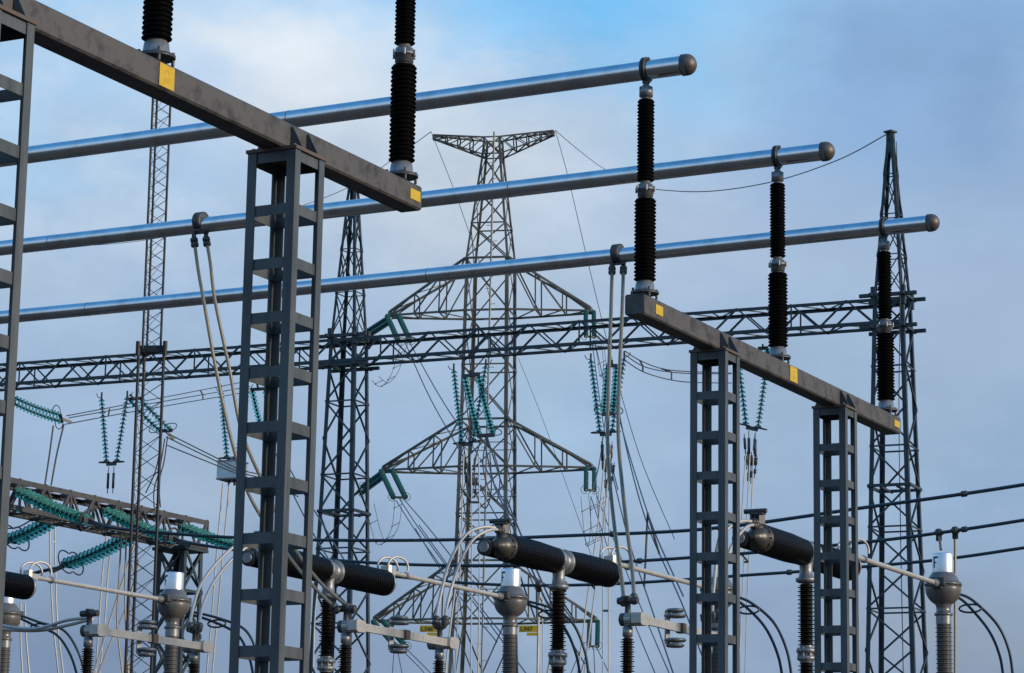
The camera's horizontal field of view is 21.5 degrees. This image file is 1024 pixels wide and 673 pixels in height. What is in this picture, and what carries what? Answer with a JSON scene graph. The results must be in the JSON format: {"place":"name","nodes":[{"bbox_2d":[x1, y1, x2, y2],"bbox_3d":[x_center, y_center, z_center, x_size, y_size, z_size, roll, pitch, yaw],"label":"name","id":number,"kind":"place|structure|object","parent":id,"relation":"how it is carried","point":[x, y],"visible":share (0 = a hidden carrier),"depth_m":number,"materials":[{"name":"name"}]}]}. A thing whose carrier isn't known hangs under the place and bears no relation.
{"place":"outdoors","nodes":[
{"label":"outdoors","id":0,"kind":"place"},
{"bbox_2d":[20,603,29,672],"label":"dropper wires","id":1,"kind":"object","parent":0,"point":[26,641],"visible":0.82,"depth_m":59.79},
{"bbox_2d":[15,396,71,429],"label":"strain insulator","id":2,"kind":"object","parent":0,"point":[61,419],"visible":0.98,"depth_m":106.94,"materials":[{"name":"green glass"}]},
{"bbox_2d":[44,424,64,484],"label":"dropper wires","id":3,"kind":"object","parent":2,"relation":"hanging from","point":[55,456],"visible":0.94,"depth_m":85.91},
{"bbox_2d":[49,526,63,672],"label":"dropper wires","id":4,"kind":"object","parent":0,"point":[55,600],"visible":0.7,"depth_m":84.98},
{"bbox_2d":[95,536,111,672],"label":"dropper wires","id":5,"kind":"object","parent":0,"point":[105,604],"visible":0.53,"depth_m":84.98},
{"bbox_2d":[93,543,139,672],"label":"dropper wires","id":6,"kind":"object","parent":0,"point":[111,640],"visible":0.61,"depth_m":63.88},
{"bbox_2d":[100,507,190,547],"bbox_3d":[-8.518,4.456,62.974,2.469,1.034,0.590,-5,-13,27],"label":"strain insulator","id":7,"kind":"object","parent":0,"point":[117,516],"visible":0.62,"depth_m":62.99,"materials":[{"name":"teal glass"}]},
{"bbox_2d":[127,394,176,439],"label":"strain insulator","id":8,"kind":"object","parent":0,"point":[168,430],"visible":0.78,"depth_m":104.31,"materials":[{"name":"green glass"}]},
{"bbox_2d":[145,434,167,506],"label":"dropper wires","id":9,"kind":"object","parent":8,"relation":"hanging from","point":[156,469],"visible":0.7,"depth_m":86.86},
{"bbox_2d":[65,382,249,424],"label":"line wires","id":10,"kind":"object","parent":8,"relation":"attached to","point":[109,410],"visible":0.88,"depth_m":107.09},
{"bbox_2d":[96,391,132,493],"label":"string insulator","id":11,"kind":"object","parent":10,"relation":"hanging from","point":[105,448],"visible":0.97,"depth_m":103.80,"materials":[{"name":"green glass"}]},
{"bbox_2d":[166,434,298,496],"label":"line wires","id":12,"kind":"object","parent":8,"relation":"attached to","point":[207,456],"visible":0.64,"depth_m":92.95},
{"bbox_2d":[206,484,229,672],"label":"dropper wires","id":13,"kind":"object","parent":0,"point":[220,577],"visible":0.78,"depth_m":84.11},
{"bbox_2d":[250,384,263,421],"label":"strain insulator","id":14,"kind":"object","parent":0,"point":[258,418],"visible":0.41,"depth_m":102.12,"materials":[{"name":"green glass"}]},
{"bbox_2d":[276,453,343,558],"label":"line wires","id":15,"kind":"object","parent":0,"point":[321,523],"visible":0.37,"depth_m":76.22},
{"bbox_2d":[312,583,318,666],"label":"dropper wires","id":16,"kind":"object","parent":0,"point":[314,626],"visible":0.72,"depth_m":61.89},
{"bbox_2d":[445,532,460,672],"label":"dropper wires","id":17,"kind":"object","parent":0,"point":[452,608],"visible":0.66,"depth_m":83.95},
{"bbox_2d":[454,454,479,672],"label":"dropper wires","id":18,"kind":"object","parent":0,"point":[467,496],"visible":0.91,"depth_m":88.31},
{"bbox_2d":[373,130,597,672],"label":"transmission pylon","id":19,"kind":"object","parent":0,"point":[524,626],"visible":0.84,"depth_m":184.22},
{"bbox_2d":[356,472,382,496],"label":"strain insulator","id":20,"kind":"object","parent":19,"relation":"attached to","point":[375,479],"visible":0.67,"depth_m":185.84,"materials":[{"name":"green glass"}]},
{"bbox_2d":[364,318,387,335],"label":"strain insulator","id":21,"kind":"object","parent":19,"relation":"attached to","point":[378,326],"visible":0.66,"depth_m":187.92,"materials":[{"name":"green glass"}]},
{"bbox_2d":[371,619,410,649],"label":"strain insulator","id":22,"kind":"object","parent":19,"relation":"hanging from","point":[384,623],"visible":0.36,"depth_m":180.63,"materials":[{"name":"green glass"}]},
{"bbox_2d":[378,468,410,500],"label":"strain insulator","id":23,"kind":"object","parent":19,"relation":"hanging from","point":[399,485],"visible":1,"depth_m":179.55,"materials":[{"name":"green glass"}]},
{"bbox_2d":[396,498,525,672],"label":"line wires","id":24,"kind":"object","parent":23,"relation":"hanging from","point":[441,559],"visible":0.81,"depth_m":149.90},
{"bbox_2d":[415,525,502,642],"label":"line wires","id":25,"kind":"object","parent":24,"relation":"attached to","point":[463,585],"visible":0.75,"depth_m":136.34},
{"bbox_2d":[385,313,412,344],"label":"strain insulator","id":26,"kind":"object","parent":19,"relation":"hanging from","point":[403,326],"visible":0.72,"depth_m":183.12,"materials":[{"name":"green glass"}]},
{"bbox_2d":[405,342,590,672],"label":"line wires","id":27,"kind":"object","parent":26,"relation":"hanging from","point":[466,462],"visible":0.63,"depth_m":157.10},
{"bbox_2d":[431,132,489,296],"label":"earth wire","id":28,"kind":"object","parent":19,"relation":"attached to","point":[460,208],"visible":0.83,"depth_m":171.94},
{"bbox_2d":[581,309,597,340],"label":"strain insulator","id":29,"kind":"object","parent":19,"relation":"hanging from","point":[593,316],"visible":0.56,"depth_m":181.12,"materials":[{"name":"green glass"}]},
{"bbox_2d":[581,466,599,493],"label":"strain insulator","id":30,"kind":"object","parent":19,"relation":"attached to","point":[586,474],"visible":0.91,"depth_m":178.14,"materials":[{"name":"green glass"}]},
{"bbox_2d":[581,493,605,546],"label":"jumper loop","id":31,"kind":"object","parent":30,"relation":"hanging from","point":[590,506],"visible":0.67,"depth_m":178.11,"materials":[{"name":"metal"}]},
{"bbox_2d":[584,619,601,649],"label":"strain insulator","id":32,"kind":"object","parent":19,"relation":"attached to","point":[597,634],"visible":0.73,"depth_m":176.12,"materials":[{"name":"green glass"}]},
{"bbox_2d":[555,130,674,539],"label":"earth wire","id":33,"kind":"object","parent":19,"relation":"attached to","point":[606,338],"visible":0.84,"depth_m":160.90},
{"bbox_2d":[0,0,1023,672],"label":"sky","id":34,"kind":"structure","parent":0,"point":[947,76],"materials":[{"name":"blue"}]},
{"bbox_2d":[484,441,552,604],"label":"line wires","id":35,"kind":"object","parent":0,"point":[511,513],"visible":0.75,"depth_m":78.16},
{"bbox_2d":[537,589,543,672],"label":"dropper wires","id":36,"kind":"object","parent":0,"point":[542,639],"visible":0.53,"depth_m":85.74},
{"bbox_2d":[518,358,590,553],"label":"earth wire","id":37,"kind":"object","parent":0,"point":[556,456],"visible":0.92,"depth_m":163.54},
{"bbox_2d":[577,454,610,672],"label":"dropper wires","id":38,"kind":"object","parent":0,"point":[594,587],"visible":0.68,"depth_m":86.36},
{"bbox_2d":[183,518,1023,566],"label":"overhead conductor","id":39,"kind":"object","parent":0,"point":[961,529],"visible":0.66,"depth_m":56.95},
{"bbox_2d":[934,526,959,672],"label":"drop lead","id":40,"kind":"object","parent":39,"relation":"hanging from","point":[954,532],"visible":1,"depth_m":53.93,"materials":[{"name":"metal"}]},
{"bbox_2d":[592,346,617,489],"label":"line wires","id":41,"kind":"object","parent":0,"point":[602,421],"visible":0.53,"depth_m":151.13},
{"bbox_2d":[602,497,609,672],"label":"dropper wires","id":42,"kind":"object","parent":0,"point":[603,610],"visible":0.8,"depth_m":86.01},
{"bbox_2d":[584,351,630,460],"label":"string insulator","id":43,"kind":"object","parent":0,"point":[597,409],"visible":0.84,"depth_m":95.74,"materials":[{"name":"green glass"}]},
{"bbox_2d":[600,441,614,496],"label":"turnbuckle cluster","id":44,"kind":"object","parent":43,"relation":"hanging from","point":[612,467],"visible":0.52,"depth_m":95.23,"materials":[{"name":"metal"}]},
{"bbox_2d":[594,360,622,415],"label":"strain insulator","id":45,"kind":"object","parent":43,"relation":"attached to","point":[613,405],"visible":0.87,"depth_m":95.14,"materials":[{"name":"green glass"}]},
{"bbox_2d":[590,495,669,672],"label":"line wires","id":46,"kind":"object","parent":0,"point":[639,603],"visible":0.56,"depth_m":131.82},
{"bbox_2d":[610,397,700,672],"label":"line wires","id":47,"kind":"object","parent":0,"point":[647,517],"visible":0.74,"depth_m":72.80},
{"bbox_2d":[740,368,766,457],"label":"string insulator","id":48,"kind":"object","parent":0,"point":[745,418],"visible":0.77,"depth_m":93.36,"materials":[{"name":"green glass"}]},
{"bbox_2d":[743,434,757,483],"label":"turnbuckle cluster","id":49,"kind":"object","parent":48,"relation":"hanging from","point":[751,459],"visible":0.78,"depth_m":93.10,"materials":[{"name":"metal"}]},
{"bbox_2d":[740,454,753,672],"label":"dropper wires","id":50,"kind":"object","parent":49,"relation":"hanging from","point":[746,559],"visible":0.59,"depth_m":88.37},
{"label":"gravel yard","id":51,"kind":"structure","parent":0,"visible":0},
{"bbox_2d":[0,597,23,672],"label":"current transformer","id":52,"kind":"object","parent":51,"relation":"on","point":[12,613],"visible":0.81,"depth_m":53.43,"materials":[{"name":"silver metal"}]},
{"bbox_2d":[21,615,82,672],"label":"cable pair","id":53,"kind":"object","parent":52,"relation":"attached to","point":[37,623],"visible":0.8,"depth_m":53.60},
{"bbox_2d":[4,561,52,599],"bbox_3d":[-9.228,7.021,44.522,0.800,7.121,4.478,-5,-13,27],"label":"circuit breaker","id":54,"kind":"object","parent":51,"relation":"on","point":[20,586],"visible":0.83,"depth_m":46.33,"materials":[{"name":"metal"}]},
{"bbox_2d":[35,575,164,602],"bbox_3d":[-7.426,4.525,48.543,0.150,0.143,3.964,-5,-13,27],"label":"connecting tube","id":55,"kind":"object","parent":54,"relation":"attached to","point":[159,599],"visible":1,"depth_m":48.54,"materials":[{"name":"metal"}]},
{"bbox_2d":[79,609,212,672],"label":"disconnector switch","id":56,"kind":"object","parent":51,"relation":"on","point":[89,630],"visible":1,"depth_m":38.18,"materials":[{"name":"metal"}]},
{"bbox_2d":[2,617,93,631],"bbox_3d":[-6.731,4.055,38.367,0.198,0.287,2.809,12,-16,-43],"label":"breaker jumper","id":57,"kind":"object","parent":56,"relation":"attached to","point":[44,628],"visible":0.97,"depth_m":38.11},
{"bbox_2d":[124,98,170,672],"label":"radio mast","id":58,"kind":"object","parent":51,"relation":"on","point":[144,350],"visible":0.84,"depth_m":58.80,"materials":[{"name":"metal"}]},
{"bbox_2d":[155,572,191,672],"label":"current transformer","id":59,"kind":"object","parent":51,"relation":"on","point":[173,608],"visible":0.85,"depth_m":50.40,"materials":[{"name":"silver metal"}]},
{"bbox_2d":[186,610,254,672],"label":"cable pair","id":60,"kind":"object","parent":59,"relation":"attached to","point":[217,618],"visible":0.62,"depth_m":50.56},
{"bbox_2d":[152,545,208,672],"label":"lattice post","id":61,"kind":"object","parent":51,"relation":"on","point":[177,562],"visible":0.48,"depth_m":66.52,"materials":[{"name":"metal"}]},
{"bbox_2d":[9,477,208,549],"bbox_3d":[-11.204,3.698,61.482,0.830,0.766,14.061,-5,-13,28],"label":"lattice truss","id":62,"kind":"object","parent":61,"relation":"on","point":[70,497],"visible":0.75,"depth_m":63.55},
{"bbox_2d":[7,522,54,550],"bbox_3d":[-11.442,4.657,63.733,1.809,0.784,1.010,-2,-12,14],"label":"strain insulator","id":63,"kind":"object","parent":62,"relation":"attached to","point":[28,533],"visible":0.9,"depth_m":63.53,"materials":[{"name":"teal glass"}]},
{"bbox_2d":[13,487,105,529],"bbox_3d":[-10.045,3.839,60.132,2.495,1.058,0.590,-5,-13,27],"label":"strain insulator","id":64,"kind":"object","parent":62,"relation":"attached to","point":[39,501],"visible":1,"depth_m":60.03,"materials":[{"name":"teal glass"}]},
{"bbox_2d":[78,509,94,530],"bbox_3d":[-9.411,4.059,59.755,0.220,0.492,0.526,-6,-13,30],"label":"grading ring","id":65,"kind":"object","parent":64,"relation":"attached to","point":[80,518],"visible":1,"depth_m":59.67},
{"bbox_2d":[103,483,1023,541],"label":"overhead conductor","id":66,"kind":"object","parent":64,"relation":"attached to","point":[965,493],"visible":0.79,"depth_m":53.89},
{"bbox_2d":[49,535,133,575],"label":"strain insulator","id":67,"kind":"object","parent":62,"relation":"attached to","point":[100,551],"visible":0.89,"depth_m":66.24,"materials":[{"name":"teal glass"}]},
{"bbox_2d":[116,533,128,672],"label":"dropper wires","id":68,"kind":"object","parent":62,"relation":"hanging from","point":[124,595],"visible":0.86,"depth_m":63.04,"materials":[{"name":"metal"}]},
{"bbox_2d":[178,523,256,550],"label":"strain insulator","id":69,"kind":"object","parent":62,"relation":"attached to","point":[193,529],"visible":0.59,"depth_m":65.75,"materials":[{"name":"teal glass"}]},
{"bbox_2d":[395,546,1023,586],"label":"overhead conductor","id":70,"kind":"object","parent":69,"relation":"attached to","point":[789,572],"visible":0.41,"depth_m":59.18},
{"bbox_2d":[535,581,567,672],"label":"drop lead","id":71,"kind":"object","parent":70,"relation":"hanging from","point":[538,584],"visible":0.63,"depth_m":61.37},
{"bbox_2d":[0,0,421,672],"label":"steel gantry","id":72,"kind":"object","parent":51,"relation":"on","point":[286,154],"visible":1,"depth_m":22.84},
{"bbox_2d":[137,0,175,66],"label":"post insulator","id":73,"kind":"object","parent":72,"relation":"on","point":[157,18],"visible":0.93,"depth_m":21.80,"materials":[{"name":"ceramic"}]},
{"bbox_2d":[386,0,417,183],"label":"post insulator","id":74,"kind":"object","parent":72,"relation":"on","point":[402,124],"visible":0.95,"depth_m":25.44,"materials":[{"name":"ceramic"}]},
{"bbox_2d":[242,531,408,672],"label":"circuit breaker","id":75,"kind":"object","parent":51,"relation":"on","point":[329,573],"visible":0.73,"depth_m":43.31,"materials":[{"name":"metal"}]},
{"bbox_2d":[186,546,247,632],"bbox_3d":[-4.358,3.702,40.757,0.425,1.717,2.152,-4,-12,22],"label":"breaker jumper","id":76,"kind":"object","parent":75,"relation":"attached to","point":[190,623],"visible":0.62,"depth_m":40.42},
{"bbox_2d":[395,571,503,599],"bbox_3d":[-1.128,4.320,47.022,0.150,0.143,4.065,-5,-13,27],"label":"connecting tube","id":77,"kind":"object","parent":75,"relation":"attached to","point":[407,575],"visible":0.99,"depth_m":47.03,"materials":[{"name":"metal"}]},
{"bbox_2d":[309,188,379,672],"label":"lattice mast","id":78,"kind":"object","parent":51,"relation":"on","point":[337,510],"visible":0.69,"depth_m":99.75,"materials":[{"name":"metal"}]},
{"bbox_2d":[337,604,458,672],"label":"disconnector switch","id":79,"kind":"object","parent":51,"relation":"on","point":[438,644],"visible":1,"depth_m":36.95,"materials":[{"name":"metal"}]},
{"bbox_2d":[493,568,527,672],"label":"current transformer","id":80,"kind":"object","parent":51,"relation":"on","point":[510,607],"visible":0.98,"depth_m":48.91,"materials":[{"name":"silver metal"}]},
{"bbox_2d":[527,600,589,672],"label":"cable pair","id":81,"kind":"object","parent":80,"relation":"attached to","point":[566,631],"visible":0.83,"depth_m":49.08},
{"bbox_2d":[477,518,627,672],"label":"circuit breaker","id":82,"kind":"object","parent":51,"relation":"on","point":[559,564],"visible":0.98,"depth_m":41.32,"materials":[{"name":"metal"}]},
{"bbox_2d":[432,525,504,625],"bbox_3d":[-0.667,3.464,39.216,0.322,1.625,1.656,-6,-13,31],"label":"breaker jumper","id":83,"kind":"object","parent":82,"relation":"attached to","point":[498,529],"visible":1,"depth_m":39.10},
{"bbox_2d":[621,562,701,587],"bbox_3d":[2.521,3.998,45.143,0.150,0.143,3.964,-5,-13,27],"label":"connecting tube","id":84,"kind":"object","parent":82,"relation":"attached to","point":[625,566],"visible":0.54,"depth_m":44.92,"materials":[{"name":"metal"}]},
{"bbox_2d":[616,596,717,672],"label":"disconnector switch","id":85,"kind":"object","parent":51,"relation":"on","point":[628,619],"visible":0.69,"depth_m":34.49,"materials":[{"name":"metal"}]},
{"bbox_2d":[700,565,731,672],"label":"current transformer","id":86,"kind":"object","parent":51,"relation":"on","point":[714,626],"visible":0.27,"depth_m":46.97,"materials":[{"name":"silver metal"}]},
{"bbox_2d":[740,596,791,672],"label":"cable pair","id":87,"kind":"object","parent":86,"relation":"attached to","point":[766,629],"visible":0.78,"depth_m":47.22},
{"bbox_2d":[625,293,900,672],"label":"steel gantry","id":88,"kind":"object","parent":51,"relation":"on","point":[721,350],"visible":1,"depth_m":31.90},
{"bbox_2d":[630,57,658,299],"bbox_3d":[1.505,-1.800,30.443,0.320,2.805,0.320,-5,-13,27],"label":"post insulator","id":89,"kind":"object","parent":88,"relation":"on","point":[645,238],"visible":1,"depth_m":30.32,"materials":[{"name":"ceramic"}]},
{"bbox_2d":[0,54,696,166],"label":"busbar","id":90,"kind":"object","parent":89,"relation":"on","point":[684,64],"visible":0.89,"depth_m":32.10,"materials":[{"name":"metal"}]},
{"bbox_2d":[767,145,790,363],"bbox_3d":[3.344,-1.048,33.981,0.320,2.805,0.320,-5,-13,27],"label":"post insulator","id":91,"kind":"object","parent":88,"relation":"on","point":[777,308],"visible":0.98,"depth_m":33.86,"materials":[{"name":"ceramic"}]},
{"bbox_2d":[0,142,834,255],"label":"busbar","id":92,"kind":"object","parent":91,"relation":"on","point":[822,151],"visible":0.88,"depth_m":36.00,"materials":[{"name":"metal"}]},
{"bbox_2d":[190,212,354,613],"bbox_3d":[-3.323,0.967,37.067,2.714,5.731,0.362,-4,-13,23],"label":"dropper pair","id":93,"kind":"object","parent":92,"relation":"hanging from","point":[197,217],"visible":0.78,"depth_m":37.34,"materials":[{"name":"metal"}]},
{"bbox_2d":[876,217,897,415],"bbox_3d":[5.182,-0.297,37.519,0.320,2.805,0.320,-5,-13,27],"label":"post insulator","id":94,"kind":"object","parent":88,"relation":"on","point":[885,356],"visible":1,"depth_m":37.40,"materials":[{"name":"ceramic"}]},
{"bbox_2d":[0,214,939,323],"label":"busbar","id":95,"kind":"object","parent":94,"relation":"on","point":[929,222],"visible":0.99,"depth_m":40.40,"materials":[{"name":"metal"}]},
{"bbox_2d":[606,244,637,606],"bbox_3d":[1.474,1.060,37.135,0.362,5.730,4.236,1,-12,0],"label":"dropper pair","id":96,"kind":"object","parent":95,"relation":"hanging from","point":[614,251],"visible":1,"depth_m":37.33,"materials":[{"name":"metal"}]},
{"bbox_2d":[740,508,869,672],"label":"circuit breaker","id":97,"kind":"object","parent":51,"relation":"on","point":[763,539],"visible":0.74,"depth_m":39.74,"materials":[{"name":"ceramic"}]},
{"bbox_2d":[711,518,759,622],"bbox_3d":[3.053,3.251,37.681,0.301,1.633,1.656,-4,-13,24],"label":"breaker jumper","id":98,"kind":"object","parent":97,"relation":"attached to","point":[753,524],"visible":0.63,"depth_m":37.76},
{"bbox_2d":[858,555,939,586],"bbox_3d":[6.210,3.775,43.747,0.150,0.143,4.130,-5,-13,27],"label":"connecting tube","id":99,"kind":"object","parent":97,"relation":"attached to","point":[932,582],"visible":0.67,"depth_m":43.80,"materials":[{"name":"metal"}]},
{"bbox_2d":[859,129,927,672],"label":"lattice mast","id":100,"kind":"object","parent":51,"relation":"on","point":[908,294],"visible":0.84,"depth_m":91.02,"materials":[{"name":"metal"}]},
{"bbox_2d":[0,296,910,391],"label":"lattice truss","id":101,"kind":"object","parent":100,"relation":"attached to","point":[506,348],"visible":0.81,"depth_m":98.46,"materials":[{"name":"metal"}]},
{"bbox_2d":[215,384,252,459],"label":"string insulator","id":102,"kind":"object","parent":101,"relation":"hanging from","point":[226,448],"visible":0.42,"depth_m":101.82,"materials":[{"name":"green glass"}]},
{"bbox_2d":[216,456,248,485],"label":"hanging box","id":103,"kind":"object","parent":102,"relation":"hanging from","point":[227,476],"visible":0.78,"depth_m":101.12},
{"bbox_2d":[448,359,491,474],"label":"string insulator","id":104,"kind":"object","parent":101,"relation":"hanging from","point":[462,442],"visible":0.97,"depth_m":97.87,"materials":[{"name":"green glass"}]},
{"bbox_2d":[464,457,477,508],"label":"turnbuckle cluster","id":105,"kind":"object","parent":104,"relation":"hanging from","point":[467,482],"visible":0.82,"depth_m":97.33,"materials":[{"name":"metal"}]},
{"bbox_2d":[462,370,501,446],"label":"strain insulator","id":106,"kind":"object","parent":104,"relation":"attached to","point":[486,410],"visible":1,"depth_m":97.13,"materials":[{"name":"green glass"}]},
{"bbox_2d":[474,441,500,508],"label":"jumper wires","id":107,"kind":"object","parent":104,"relation":"hanging from","point":[490,492],"visible":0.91,"depth_m":90.87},
{"bbox_2d":[624,351,731,383],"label":"line wires","id":108,"kind":"object","parent":101,"relation":"hanging from","point":[666,370],"visible":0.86,"depth_m":97.32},
{"bbox_2d":[656,134,885,191],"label":"earth wire","id":109,"kind":"object","parent":100,"relation":"attached to","point":[784,178],"visible":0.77,"depth_m":107.84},
{"bbox_2d":[896,142,903,672],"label":"mast cable","id":110,"kind":"object","parent":100,"relation":"attached to","point":[899,388],"visible":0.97,"depth_m":90.78,"materials":[{"name":"metal"}]},
{"bbox_2d":[924,553,961,672],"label":"current transformer","id":111,"kind":"object","parent":51,"relation":"on","point":[943,596],"visible":0.98,"depth_m":45.66,"materials":[{"name":"silver metal"}]},
{"bbox_2d":[958,593,1013,672],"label":"cable pair","id":112,"kind":"object","parent":111,"relation":"attached to","point":[987,613],"visible":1,"depth_m":45.93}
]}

